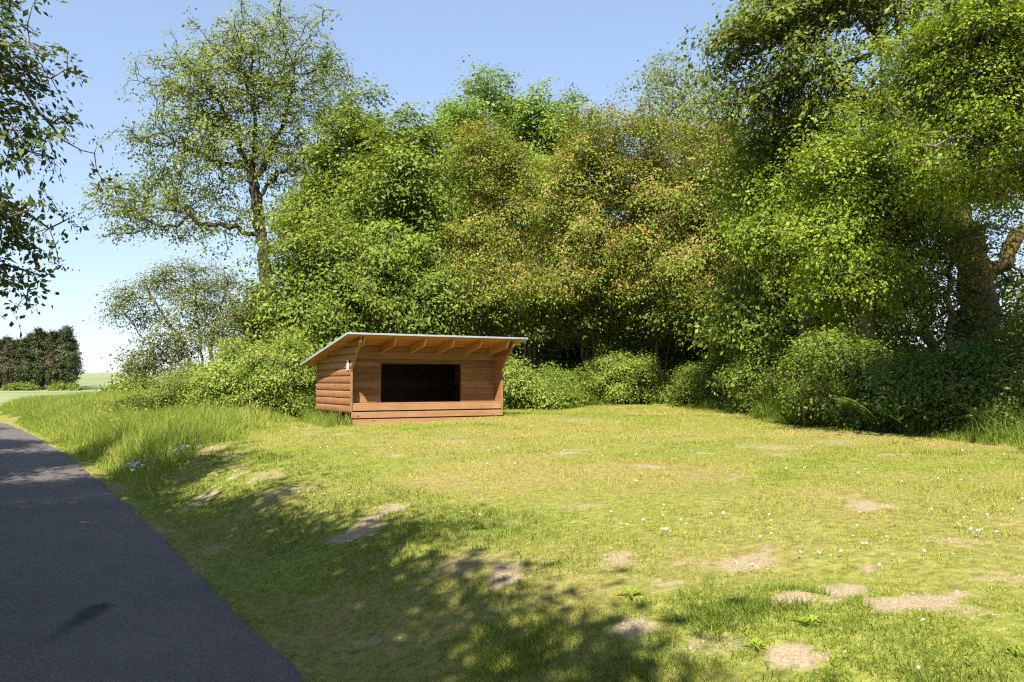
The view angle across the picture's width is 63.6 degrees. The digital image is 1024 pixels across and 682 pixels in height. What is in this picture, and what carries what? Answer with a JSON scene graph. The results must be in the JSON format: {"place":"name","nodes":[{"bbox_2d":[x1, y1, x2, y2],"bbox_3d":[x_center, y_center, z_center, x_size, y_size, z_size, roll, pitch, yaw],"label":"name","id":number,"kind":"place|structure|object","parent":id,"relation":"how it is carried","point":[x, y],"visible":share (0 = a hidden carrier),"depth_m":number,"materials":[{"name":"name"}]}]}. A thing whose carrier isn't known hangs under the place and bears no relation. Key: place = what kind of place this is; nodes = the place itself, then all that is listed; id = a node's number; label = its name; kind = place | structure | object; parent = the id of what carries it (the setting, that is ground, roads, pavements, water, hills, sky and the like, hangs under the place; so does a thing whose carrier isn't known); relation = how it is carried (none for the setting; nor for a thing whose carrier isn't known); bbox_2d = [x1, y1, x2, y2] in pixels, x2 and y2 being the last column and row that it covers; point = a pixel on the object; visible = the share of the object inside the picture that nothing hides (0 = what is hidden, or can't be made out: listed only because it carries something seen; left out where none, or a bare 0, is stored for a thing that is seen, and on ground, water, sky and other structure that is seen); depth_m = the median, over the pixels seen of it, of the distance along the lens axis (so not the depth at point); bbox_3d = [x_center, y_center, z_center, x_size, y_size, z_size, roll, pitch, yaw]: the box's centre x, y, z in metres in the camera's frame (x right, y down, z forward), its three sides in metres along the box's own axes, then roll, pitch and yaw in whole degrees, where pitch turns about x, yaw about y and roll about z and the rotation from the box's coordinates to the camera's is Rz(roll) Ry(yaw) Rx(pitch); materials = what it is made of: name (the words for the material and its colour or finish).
{"place":"outdoors","nodes":[
{"label":"outdoors","id":0,"kind":"place"},
{"bbox_2d":[0,373,179,405],"bbox_3d":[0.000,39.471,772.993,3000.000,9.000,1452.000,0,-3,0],"label":"field","id":1,"kind":"structure","parent":0,"point":[90,381],"depth_m":164.10,"materials":[{"name":"green plant"}]},
{"bbox_2d":[0,340,5,380],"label":"pine tree","id":2,"kind":"object","parent":1,"relation":"on","point":[1,346],"visible":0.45,"depth_m":149.69,"materials":[{"name":"green plant"}]},
{"bbox_2d":[0,339,8,387],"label":"pine tree","id":3,"kind":"object","parent":1,"relation":"on","point":[4,341],"visible":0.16,"depth_m":156.44,"materials":[{"name":"green plant"}]},
{"bbox_2d":[3,334,13,358],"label":"pine tree","id":4,"kind":"object","parent":1,"relation":"on","point":[7,338],"visible":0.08,"depth_m":163.92,"materials":[{"name":"green plant"}]},
{"bbox_2d":[0,381,21,390],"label":"field bush","id":5,"kind":"object","parent":1,"relation":"on","point":[12,386],"visible":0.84,"depth_m":144.72,"materials":[{"name":"green plant"}]},
{"bbox_2d":[0,339,23,385],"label":"pine tree","id":6,"kind":"object","parent":1,"relation":"on","point":[8,366],"visible":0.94,"depth_m":148.28,"materials":[{"name":"green plant"}]},
{"bbox_2d":[7,338,21,381],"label":"pine tree","id":7,"kind":"object","parent":1,"relation":"on","point":[16,350],"visible":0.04,"depth_m":158.02,"materials":[{"name":"green plant"}]},
{"bbox_2d":[12,337,35,385],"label":"pine tree","id":8,"kind":"object","parent":1,"relation":"on","point":[25,363],"visible":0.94,"depth_m":148.31,"materials":[{"name":"green plant"}]},
{"bbox_2d":[18,332,35,377],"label":"pine tree","id":9,"kind":"object","parent":1,"relation":"on","point":[28,336],"visible":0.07,"depth_m":154.92,"materials":[{"name":"green plant"}]},
{"bbox_2d":[17,381,42,390],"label":"field bush","id":10,"kind":"object","parent":1,"relation":"on","point":[28,386],"visible":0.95,"depth_m":144.89,"materials":[{"name":"green plant"}]},
{"bbox_2d":[23,327,49,388],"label":"pine tree","id":11,"kind":"object","parent":1,"relation":"on","point":[38,376],"visible":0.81,"depth_m":148.91,"materials":[{"name":"green plant"}]},
{"bbox_2d":[36,330,48,387],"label":"pine tree","id":12,"kind":"object","parent":1,"relation":"on","point":[43,383],"visible":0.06,"depth_m":157.94,"materials":[{"name":"green plant"}]},
{"bbox_2d":[37,329,64,386],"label":"pine tree","id":13,"kind":"object","parent":1,"relation":"on","point":[48,362],"visible":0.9,"depth_m":147.88,"materials":[{"name":"green plant"}]},
{"bbox_2d":[46,379,66,390],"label":"field bush","id":14,"kind":"object","parent":1,"relation":"on","point":[56,386],"visible":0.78,"depth_m":144.50,"materials":[{"name":"green plant"}]},
{"bbox_2d":[47,332,67,380],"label":"pine tree","id":15,"kind":"object","parent":1,"relation":"on","point":[58,345],"visible":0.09,"depth_m":155.74,"materials":[{"name":"green plant"}]},
{"bbox_2d":[51,324,83,383],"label":"pine tree","id":16,"kind":"object","parent":1,"relation":"on","point":[68,373],"visible":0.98,"depth_m":147.84,"materials":[{"name":"green plant"}]},
{"bbox_2d":[60,382,85,390],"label":"field bush","id":17,"kind":"object","parent":1,"relation":"on","point":[71,386],"visible":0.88,"depth_m":144.91,"materials":[{"name":"green plant"}]},
{"bbox_2d":[64,339,85,384],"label":"pine tree","id":18,"kind":"object","parent":1,"relation":"on","point":[79,372],"visible":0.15,"depth_m":157.52,"materials":[{"name":"green plant"}]},
{"bbox_2d":[0,423,303,681],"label":"road","id":19,"kind":"structure","parent":0,"point":[97,584],"depth_m":6.23,"materials":[{"name":"grey asphalt"}]},
{"bbox_2d":[0,402,1023,681],"bbox_3d":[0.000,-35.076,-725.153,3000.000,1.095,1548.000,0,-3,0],"label":"ground","id":20,"kind":"structure","parent":0,"point":[370,640],"depth_m":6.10,"materials":[{"name":"green plant"}]},
{"bbox_2d":[0,0,118,337],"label":"roadside tree","id":21,"kind":"object","parent":20,"relation":"on","point":[14,218],"visible":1,"depth_m":9.13,"materials":[{"name":"green plant"}]},
{"bbox_2d":[94,373,166,393],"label":"round bush","id":22,"kind":"object","parent":20,"relation":"on","point":[118,387],"visible":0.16,"depth_m":42.88,"materials":[{"name":"green plant"}]},
{"bbox_2d":[99,456,167,480],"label":"white flower clump","id":23,"kind":"object","parent":20,"relation":"on","point":[132,465],"visible":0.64,"depth_m":14.07,"materials":[{"name":"green plant"}]},
{"bbox_2d":[88,354,212,415],"bbox_3d":[-9.743,1.487,23.869,4.365,2.203,3.548,0,-3,0],"label":"bramble bush","id":24,"kind":"object","parent":20,"relation":"on","point":[149,399],"visible":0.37,"depth_m":23.14,"materials":[{"name":"green plant"}]},
{"bbox_2d":[83,248,274,397],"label":"hawthorn tree","id":25,"kind":"object","parent":20,"relation":"on","point":[232,318],"visible":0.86,"depth_m":27.67,"materials":[{"name":"green plant"}]},
{"bbox_2d":[162,443,212,472],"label":"white flower clump","id":26,"kind":"object","parent":20,"relation":"on","point":[190,454],"visible":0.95,"depth_m":13.98,"materials":[{"name":"green plant"}]},
{"bbox_2d":[151,329,283,410],"bbox_3d":[-7.732,1.047,23.010,4.102,2.800,3.600,3,-4,-44],"label":"bramble bush","id":27,"kind":"object","parent":20,"relation":"on","point":[208,381],"visible":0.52,"depth_m":21.95,"materials":[{"name":"green plant"}]},
{"bbox_2d":[68,0,371,343],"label":"oak tree","id":28,"kind":"object","parent":20,"relation":"on","point":[210,125],"visible":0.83,"depth_m":32.86,"materials":[{"name":"green plant"}]},
{"bbox_2d":[221,326,321,417],"bbox_3d":[-6.211,0.998,22.433,3.417,2.778,3.618,0,-3,0],"label":"bramble bush","id":29,"kind":"object","parent":20,"relation":"on","point":[282,375],"visible":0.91,"depth_m":21.58,"materials":[{"name":"green plant"}]},
{"bbox_2d":[237,249,312,344],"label":"sycamore tree","id":30,"kind":"object","parent":20,"relation":"on","point":[275,283],"visible":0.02,"depth_m":38.96,"materials":[{"name":"green plant"}]},
{"bbox_2d":[223,203,419,354],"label":"elm tree","id":31,"kind":"object","parent":20,"relation":"on","point":[293,306],"visible":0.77,"depth_m":27.07,"materials":[{"name":"green plant"}]},
{"bbox_2d":[230,72,454,271],"bbox_3d":[-5.493,-3.760,31.588,7.942,12.499,7.181,-2,-3,29],"label":"elm tree","id":32,"kind":"object","parent":20,"relation":"on","point":[338,159],"visible":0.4,"depth_m":30.39,"materials":[{"name":"green plant"}]},
{"bbox_2d":[299,270,463,347],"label":"hazel tree","id":33,"kind":"object","parent":20,"relation":"on","point":[382,325],"visible":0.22,"depth_m":27.41,"materials":[{"name":"green plant"}]},
{"bbox_2d":[314,93,490,329],"bbox_3d":[-3.575,-3.265,29.401,7.018,11.177,6.841,0,-3,0],"label":"elm tree","id":34,"kind":"object","parent":20,"relation":"on","point":[405,236],"visible":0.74,"depth_m":28.29,"materials":[{"name":"green plant"}]},
{"bbox_2d":[300,332,527,424],"bbox_3d":[-2.449,1.000,20.069,4.432,2.107,3.698,2,-3,-29],"label":"wooden shelter","id":35,"kind":"object","parent":20,"relation":"on","point":[374,378],"visible":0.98,"depth_m":19.38,"materials":[{"name":"brown wood"}]},
{"bbox_2d":[369,249,516,336],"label":"hazel tree","id":36,"kind":"object","parent":20,"relation":"on","point":[456,325],"visible":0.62,"depth_m":27.52,"materials":[{"name":"green plant"}]},
{"bbox_2d":[411,55,538,332],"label":"lime tree","id":37,"kind":"object","parent":20,"relation":"on","point":[455,112],"visible":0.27,"depth_m":35.39,"materials":[{"name":"green plant"}]},
{"bbox_2d":[430,111,558,336],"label":"rowan tree","id":38,"kind":"object","parent":20,"relation":"on","point":[502,239],"visible":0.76,"depth_m":27.62,"materials":[{"name":"green plant"}]},
{"bbox_2d":[470,322,573,368],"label":"shaded shrub","id":39,"kind":"object","parent":20,"relation":"on","point":[522,356],"visible":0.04,"depth_m":31.84,"materials":[{"name":"green plant"}]},
{"bbox_2d":[457,74,610,338],"bbox_3d":[1.453,-4.508,36.169,7.572,14.237,7.874,0,-3,0],"label":"lime tree","id":40,"kind":"object","parent":20,"relation":"on","point":[536,125],"visible":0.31,"depth_m":35.55,"materials":[{"name":"green plant"}]},
{"bbox_2d":[456,252,621,374],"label":"hazel tree","id":41,"kind":"object","parent":20,"relation":"on","point":[523,330],"visible":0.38,"depth_m":28.21,"materials":[{"name":"green plant"}]},
{"bbox_2d":[503,352,587,409],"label":"bramble bush","id":42,"kind":"object","parent":20,"relation":"on","point":[523,385],"visible":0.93,"depth_m":23.96,"materials":[{"name":"green plant"}]},
{"bbox_2d":[517,324,598,395],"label":"shaded shrub","id":43,"kind":"object","parent":20,"relation":"on","point":[570,365],"visible":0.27,"depth_m":31.99,"materials":[{"name":"green plant"}]},
{"bbox_2d":[531,360,602,406],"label":"bramble bush","id":44,"kind":"object","parent":20,"relation":"on","point":[581,377],"visible":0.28,"depth_m":25.58,"materials":[{"name":"green plant"}]},
{"bbox_2d":[467,98,676,376],"bbox_3d":[2.150,-3.126,27.050,6.598,10.558,5.780,2,-4,-38],"label":"rowan tree","id":45,"kind":"object","parent":20,"relation":"on","point":[579,230],"visible":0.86,"depth_m":26.32,"materials":[{"name":"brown plant"}]},
{"bbox_2d":[125,440,1023,672],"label":"soil crumbs","id":46,"kind":"object","parent":20,"relation":"on","point":[806,662],"visible":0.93,"depth_m":4.55,"materials":[{"name":"beige soil"}]},
{"bbox_2d":[531,170,650,338],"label":"sycamore tree","id":47,"kind":"object","parent":20,"relation":"on","point":[612,232],"depth_m":39.30,"materials":[{"name":"green plant"}]},
{"bbox_2d":[512,249,672,392],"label":"hazel tree","id":48,"kind":"object","parent":20,"relation":"on","point":[609,329],"visible":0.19,"depth_m":28.36,"materials":[{"name":"green plant"}]},
{"bbox_2d":[567,322,649,380],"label":"shaded shrub","id":49,"kind":"object","parent":20,"relation":"on","point":[629,345],"visible":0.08,"depth_m":31.76,"materials":[{"name":"green plant"}]},
{"bbox_2d":[578,344,671,404],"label":"bramble bush","id":50,"kind":"object","parent":20,"relation":"on","point":[617,380],"visible":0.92,"depth_m":26.40,"materials":[{"name":"green plant"}]},
{"bbox_2d":[618,587,646,596],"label":"lawn weed","id":51,"kind":"object","parent":20,"relation":"on","point":[630,592],"visible":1,"depth_m":4.82,"materials":[{"name":"green plant"}]},
{"bbox_2d":[595,182,686,334],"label":"sycamore tree","id":52,"kind":"object","parent":20,"relation":"on","point":[623,216],"depth_m":38.58,"materials":[{"name":"green plant"}]},
{"bbox_2d":[598,267,693,399],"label":"hazel tree","id":53,"kind":"object","parent":20,"relation":"on","point":[657,341],"visible":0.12,"depth_m":28.32,"materials":[{"name":"green plant"}]},
{"bbox_2d":[564,96,732,375],"bbox_3d":[4.891,-2.846,26.625,5.337,9.921,6.970,3,-4,-41],"label":"rowan tree","id":54,"kind":"object","parent":20,"relation":"on","point":[639,194],"visible":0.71,"depth_m":25.97,"materials":[{"name":"green plant"}]},
{"bbox_2d":[630,332,686,390],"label":"shaded shrub","id":55,"kind":"object","parent":20,"relation":"on","point":[662,354],"visible":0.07,"depth_m":30.77,"materials":[{"name":"green plant"}]},
{"bbox_2d":[633,363,688,403],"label":"bramble bush","id":56,"kind":"object","parent":20,"relation":"on","point":[663,384],"visible":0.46,"depth_m":27.27,"materials":[{"name":"green plant"}]},
{"bbox_2d":[607,43,748,213],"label":"ash tree","id":57,"kind":"object","parent":20,"relation":"on","point":[675,95],"visible":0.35,"depth_m":35.33,"materials":[{"name":"green plant"}]},
{"bbox_2d":[627,262,743,359],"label":"hazel tree","id":58,"kind":"object","parent":20,"relation":"on","point":[688,320],"visible":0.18,"depth_m":25.39,"materials":[{"name":"green plant"}]},
{"bbox_2d":[661,327,723,375],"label":"shaded shrub","id":59,"kind":"object","parent":20,"relation":"on","point":[689,354],"visible":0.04,"depth_m":28.34,"materials":[{"name":"green plant"}]},
{"bbox_2d":[645,345,744,406],"bbox_3d":[6.072,1.179,24.342,3.402,2.197,3.322,-2,-4,39],"label":"bramble bush","id":60,"kind":"object","parent":20,"relation":"on","point":[689,388],"visible":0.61,"depth_m":24.00,"materials":[{"name":"green plant"}]},
{"bbox_2d":[630,97,788,356],"bbox_3d":[6.353,-2.708,25.036,6.196,9.439,5.180,1,-3,-26],"label":"rowan tree","id":61,"kind":"object","parent":20,"relation":"on","point":[694,244],"visible":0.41,"depth_m":24.57,"materials":[{"name":"green plant"}]},
{"bbox_2d":[705,327,796,413],"bbox_3d":[6.169,0.880,20.165,2.670,2.498,3.099,-1,-3,24],"label":"bramble bush","id":62,"kind":"object","parent":20,"relation":"on","point":[754,364],"visible":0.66,"depth_m":19.54,"materials":[{"name":"green plant"}]},
{"bbox_2d":[739,637,768,648],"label":"lawn weed","id":63,"kind":"object","parent":20,"relation":"on","point":[757,644],"visible":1,"depth_m":3.95,"materials":[{"name":"green plant"}]},
{"bbox_2d":[669,213,855,364],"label":"hazel tree","id":64,"kind":"object","parent":20,"relation":"on","point":[747,318],"visible":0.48,"depth_m":20.30,"materials":[{"name":"green plant"}]},
{"bbox_2d":[710,324,845,402],"bbox_3d":[8.302,0.833,24.854,5.173,3.723,4.166,0,-3,0],"label":"shaded shrub","id":65,"kind":"object","parent":20,"relation":"on","point":[715,353],"depth_m":24.39,"materials":[{"name":"green plant"}]},
{"bbox_2d":[682,97,878,363],"bbox_3d":[6.554,-2.006,19.002,5.146,7.595,4.874,-1,-3,12],"label":"hornbeam tree","id":66,"kind":"object","parent":20,"relation":"on","point":[748,197],"visible":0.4,"depth_m":18.66,"materials":[{"name":"green plant"}]},
{"bbox_2d":[770,408,807,423],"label":"fern","id":67,"kind":"object","parent":20,"relation":"on","point":[781,414],"visible":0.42,"depth_m":16.26,"materials":[{"name":"green plant"}]},
{"bbox_2d":[790,614,827,624],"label":"lawn weed","id":68,"kind":"object","parent":20,"relation":"on","point":[812,617],"visible":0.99,"depth_m":4.10,"materials":[{"name":"green plant"}]},
{"bbox_2d":[751,324,906,427],"bbox_3d":[6.232,0.733,15.522,3.059,2.175,3.416,0,-3,0],"label":"glossy shrub","id":69,"kind":"object","parent":20,"relation":"on","point":[815,373],"visible":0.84,"depth_m":14.89,"materials":[{"name":"green plant"}]},
{"bbox_2d":[669,0,1023,350],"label":"oak tree","id":70,"kind":"object","parent":20,"relation":"on","point":[776,21],"visible":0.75,"depth_m":17.37,"materials":[{"name":"green plant"}]},
{"bbox_2d":[824,239,907,341],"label":"sycamore tree","id":71,"kind":"object","parent":20,"relation":"on","point":[857,321],"depth_m":29.43,"materials":[{"name":"green plant"}]},
{"bbox_2d":[735,86,1010,346],"bbox_3d":[6.934,-1.542,16.044,4.780,6.477,4.766,-2,-3,31],"label":"hornbeam tree","id":72,"kind":"object","parent":20,"relation":"on","point":[847,200],"visible":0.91,"depth_m":15.44,"materials":[{"name":"green plant"}]},
{"bbox_2d":[829,396,930,432],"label":"fern","id":73,"kind":"object","parent":20,"relation":"on","point":[851,403],"visible":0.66,"depth_m":13.49,"materials":[{"name":"green plant"}]},
{"bbox_2d":[772,207,989,355],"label":"young ash tree","id":74,"kind":"object","parent":20,"relation":"on","point":[851,322],"visible":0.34,"depth_m":15.95,"materials":[{"name":"green plant"}]},
{"bbox_2d":[823,338,974,432],"bbox_3d":[6.749,0.957,14.199,2.909,1.967,3.182,0,-3,0],"label":"dark shrub","id":75,"kind":"object","parent":20,"relation":"on","point":[885,396],"visible":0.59,"depth_m":13.58,"materials":[{"name":"green plant"}]},
{"bbox_2d":[874,337,946,361],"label":"shaded shrub","id":76,"kind":"object","parent":20,"relation":"on","point":[904,347],"depth_m":18.71,"materials":[{"name":"green plant"}]},
{"bbox_2d":[860,402,963,435],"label":"fern","id":77,"kind":"object","parent":20,"relation":"on","point":[930,418],"visible":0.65,"depth_m":13.08,"materials":[{"name":"green plant"}]},
{"bbox_2d":[844,232,1018,356],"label":"young ash tree","id":78,"kind":"object","parent":20,"relation":"on","point":[928,341],"visible":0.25,"depth_m":16.87,"materials":[{"name":"green plant"}]},
{"bbox_2d":[846,0,1023,230],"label":"hornbeam tree","id":79,"kind":"object","parent":20,"relation":"on","point":[967,45],"visible":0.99,"depth_m":13.03,"materials":[{"name":"green plant"}]},
{"bbox_2d":[858,328,1023,435],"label":"dark shrub","id":80,"kind":"object","parent":20,"relation":"on","point":[963,351],"visible":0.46,"depth_m":12.87,"materials":[{"name":"green plant"}]},
{"bbox_2d":[911,196,1023,357],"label":"young ash tree","id":81,"kind":"object","parent":20,"relation":"on","point":[983,314],"visible":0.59,"depth_m":16.21,"materials":[{"name":"green plant"}]},
{"bbox_2d":[920,0,1016,35],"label":"lawn edge tree","id":82,"kind":"object","parent":20,"relation":"on","point":[946,9],"visible":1,"depth_m":10.71,"materials":[{"name":"green plant"}]},
{"bbox_2d":[926,304,1023,441],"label":"dark shrub","id":83,"kind":"object","parent":20,"relation":"on","point":[1015,378],"visible":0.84,"depth_m":12.08,"materials":[{"name":"green plant"}]},
{"bbox_2d":[994,244,1023,344],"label":"young ash tree","id":84,"kind":"object","parent":20,"relation":"on","point":[1020,290],"visible":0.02,"depth_m":18.78,"materials":[{"name":"green plant"}]},
{"bbox_2d":[1001,644,1023,653],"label":"lawn weed","id":85,"kind":"object","parent":20,"relation":"on","point":[1012,648],"visible":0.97,"depth_m":3.54,"materials":[{"name":"green plant"}]},
{"bbox_2d":[0,379,1023,681],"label":"tall grass","id":86,"kind":"structure","parent":0,"point":[150,439],"depth_m":16.82,"materials":[{"name":"green plant"}]},
{"bbox_2d":[0,0,1023,372],"label":"sky","id":87,"kind":"structure","parent":0,"point":[418,47],"materials":[{"name":"blue"}]}
]}

